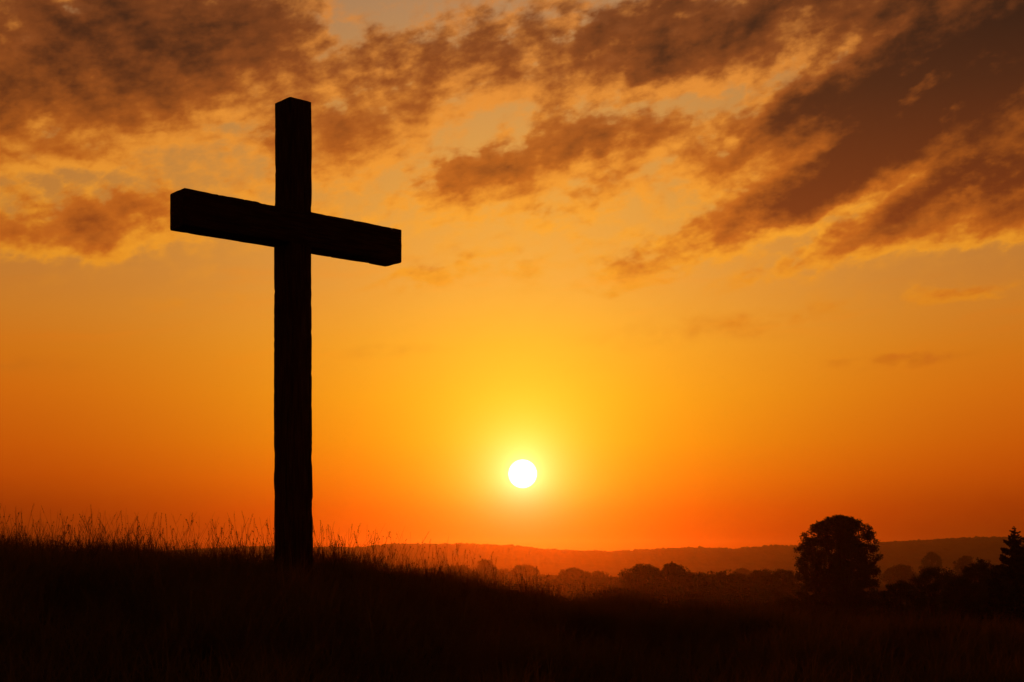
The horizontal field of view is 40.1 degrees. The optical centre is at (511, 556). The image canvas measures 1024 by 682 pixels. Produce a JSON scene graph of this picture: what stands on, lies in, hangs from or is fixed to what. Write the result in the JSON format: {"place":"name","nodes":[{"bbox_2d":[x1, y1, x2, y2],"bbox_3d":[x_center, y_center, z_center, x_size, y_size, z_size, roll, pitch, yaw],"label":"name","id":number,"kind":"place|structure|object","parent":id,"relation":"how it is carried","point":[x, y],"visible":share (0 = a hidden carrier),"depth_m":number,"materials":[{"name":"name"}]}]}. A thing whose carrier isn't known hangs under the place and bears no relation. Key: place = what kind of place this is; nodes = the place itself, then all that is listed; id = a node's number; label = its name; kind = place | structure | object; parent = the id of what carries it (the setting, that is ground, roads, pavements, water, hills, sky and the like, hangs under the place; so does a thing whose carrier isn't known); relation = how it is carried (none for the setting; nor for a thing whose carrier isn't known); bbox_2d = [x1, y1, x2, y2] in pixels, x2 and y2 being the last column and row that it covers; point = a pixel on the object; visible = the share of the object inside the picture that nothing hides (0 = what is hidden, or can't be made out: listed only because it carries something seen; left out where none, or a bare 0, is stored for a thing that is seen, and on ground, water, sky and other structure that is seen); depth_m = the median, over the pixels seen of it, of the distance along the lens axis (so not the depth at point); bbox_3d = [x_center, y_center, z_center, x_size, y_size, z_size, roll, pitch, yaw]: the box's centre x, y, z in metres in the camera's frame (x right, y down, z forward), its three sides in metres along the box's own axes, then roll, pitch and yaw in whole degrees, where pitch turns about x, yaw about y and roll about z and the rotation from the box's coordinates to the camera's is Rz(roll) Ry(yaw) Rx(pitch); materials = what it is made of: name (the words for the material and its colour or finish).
{"place":"outdoors","nodes":[
{"label":"outdoors","id":0,"kind":"place"},
{"bbox_2d":[0,558,1021,681],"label":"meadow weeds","id":1,"kind":"object","parent":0,"point":[406,639],"visible":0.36,"depth_m":9.42,"materials":[{"name":"plant"}]},
{"bbox_2d":[0,515,1023,681],"bbox_3d":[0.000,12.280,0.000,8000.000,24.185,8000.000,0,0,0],"label":"ground","id":2,"kind":"structure","parent":0,"point":[882,586],"depth_m":10.70,"materials":[{"name":"plant"}]},
{"bbox_2d":[170,97,401,579],"bbox_3d":[-2.159,-1.912,13.722,2.474,5.085,0.311,0,0,-42],"label":"wooden cross","id":3,"kind":"object","parent":2,"relation":"on","point":[292,229],"visible":0.94,"depth_m":13.62,"materials":[{"name":"brown wood"}]},
{"bbox_2d":[443,565,474,574],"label":"valley tree","id":4,"kind":"object","parent":2,"relation":"on","point":[456,567],"visible":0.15,"depth_m":995.64,"materials":[{"name":"brown plant"}]},
{"bbox_2d":[452,569,489,584],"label":"valley tree","id":5,"kind":"object","parent":2,"relation":"on","point":[478,573],"visible":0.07,"depth_m":892.14,"materials":[{"name":"brown plant"}]},
{"bbox_2d":[475,559,496,572],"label":"valley tree","id":6,"kind":"object","parent":2,"relation":"on","point":[484,564],"visible":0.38,"depth_m":997.35,"materials":[{"name":"brown plant"}]},
{"bbox_2d":[494,568,509,572],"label":"valley tree","id":7,"kind":"object","parent":2,"relation":"on","point":[504,570],"visible":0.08,"depth_m":997.23,"materials":[{"name":"plant"}]},
{"bbox_2d":[484,572,539,586],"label":"valley tree","id":8,"kind":"object","parent":2,"relation":"on","point":[512,576],"visible":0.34,"depth_m":889.57,"materials":[{"name":"brown plant"}]},
{"bbox_2d":[509,564,540,576],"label":"valley tree","id":9,"kind":"object","parent":2,"relation":"on","point":[531,569],"visible":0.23,"depth_m":946.29,"materials":[{"name":"brown plant"}]},
{"bbox_2d":[513,579,557,592],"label":"valley tree","id":10,"kind":"object","parent":2,"relation":"on","point":[542,583],"visible":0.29,"depth_m":619.97,"materials":[{"name":"brown plant"}]},
{"bbox_2d":[535,574,553,577],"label":"valley tree","id":11,"kind":"object","parent":2,"relation":"on","point":[541,575],"visible":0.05,"depth_m":929.89,"materials":[{"name":"brown plant"}]},
{"bbox_2d":[537,574,556,581],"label":"valley tree","id":12,"kind":"object","parent":2,"relation":"on","point":[550,577],"visible":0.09,"depth_m":875.26,"materials":[{"name":"brown plant"}]},
{"bbox_2d":[547,577,578,592],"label":"valley tree","id":13,"kind":"object","parent":2,"relation":"on","point":[566,579],"visible":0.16,"depth_m":632.70,"materials":[{"name":"brown plant"}]},
{"bbox_2d":[557,567,583,578],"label":"valley tree","id":14,"kind":"object","parent":2,"relation":"on","point":[563,573],"visible":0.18,"depth_m":736.53,"materials":[{"name":"brown plant"}]},
{"bbox_2d":[556,579,592,592],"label":"valley tree","id":15,"kind":"object","parent":2,"relation":"on","point":[575,584],"visible":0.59,"depth_m":617.60,"materials":[{"name":"brown plant"}]},
{"bbox_2d":[570,570,611,580],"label":"valley tree","id":16,"kind":"object","parent":2,"relation":"on","point":[588,575],"visible":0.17,"depth_m":714.48,"materials":[{"name":"brown plant"}]},
{"bbox_2d":[585,576,622,592],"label":"valley tree","id":17,"kind":"object","parent":2,"relation":"on","point":[603,582],"visible":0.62,"depth_m":595.09,"materials":[{"name":"brown plant"}]},
{"bbox_2d":[617,563,661,596],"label":"valley tree","id":18,"kind":"object","parent":2,"relation":"on","point":[640,573],"visible":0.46,"depth_m":377.60,"materials":[{"name":"brown plant"}]},
{"bbox_2d":[648,561,694,587],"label":"valley tree","id":19,"kind":"object","parent":2,"relation":"on","point":[675,573],"visible":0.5,"depth_m":369.61,"materials":[{"name":"brown plant"}]},
{"bbox_2d":[690,569,754,589],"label":"valley tree","id":20,"kind":"object","parent":2,"relation":"on","point":[719,579],"visible":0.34,"depth_m":395.94,"materials":[{"name":"brown plant"}]},
{"bbox_2d":[729,567,751,574],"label":"valley tree","id":21,"kind":"object","parent":2,"relation":"on","point":[743,570],"visible":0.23,"depth_m":898.24,"materials":[{"name":"brown plant"}]},
{"bbox_2d":[747,568,801,598],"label":"valley tree","id":22,"kind":"object","parent":2,"relation":"on","point":[759,578],"visible":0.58,"depth_m":416.35,"materials":[{"name":"brown plant"}]},
{"bbox_2d":[793,514,882,627],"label":"oak tree","id":23,"kind":"object","parent":2,"relation":"on","point":[839,575],"visible":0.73,"depth_m":156.29,"materials":[{"name":"black plant"}]},
{"bbox_2d":[879,563,919,585],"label":"valley tree","id":24,"kind":"object","parent":2,"relation":"on","point":[894,574],"visible":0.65,"depth_m":895.65,"materials":[{"name":"brown plant"}]},
{"bbox_2d":[873,579,927,628],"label":"bushy tree","id":25,"kind":"object","parent":2,"relation":"on","point":[901,586],"visible":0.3,"depth_m":149.25,"materials":[{"name":"black plant"}]},
{"bbox_2d":[904,566,956,624],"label":"bushy tree","id":26,"kind":"object","parent":2,"relation":"on","point":[922,580],"visible":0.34,"depth_m":145.26,"materials":[{"name":"black plant"}]},
{"bbox_2d":[918,552,944,584],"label":"valley tree","id":27,"kind":"object","parent":2,"relation":"on","point":[932,557],"visible":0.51,"depth_m":997.55,"materials":[{"name":"brown plant"}]},
{"bbox_2d":[953,555,981,584],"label":"valley tree","id":28,"kind":"object","parent":2,"relation":"on","point":[963,562],"visible":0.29,"depth_m":946.60,"materials":[{"name":"brown plant"}]},
{"bbox_2d":[953,557,999,626],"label":"bushy tree","id":29,"kind":"object","parent":2,"relation":"on","point":[972,572],"visible":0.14,"depth_m":137.53,"materials":[{"name":"black plant"}]},
{"bbox_2d":[978,526,1023,630],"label":"spruce tree","id":30,"kind":"object","parent":2,"relation":"on","point":[1013,590],"visible":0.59,"depth_m":131.49,"materials":[{"name":"black plant"}]},
{"bbox_2d":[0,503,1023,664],"bbox_3d":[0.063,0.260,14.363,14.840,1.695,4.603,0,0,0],"label":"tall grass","id":31,"kind":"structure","parent":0,"point":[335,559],"depth_m":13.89,"materials":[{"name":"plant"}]},
{"bbox_2d":[0,0,1023,551],"label":"sky","id":32,"kind":"structure","parent":0,"point":[732,274],"materials":[{"name":"orange"}]},
{"bbox_2d":[156,536,1023,574],"bbox_3d":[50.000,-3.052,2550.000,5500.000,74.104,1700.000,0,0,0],"label":"hills","id":33,"kind":"structure","parent":0,"point":[913,553],"depth_m":2184.51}
]}

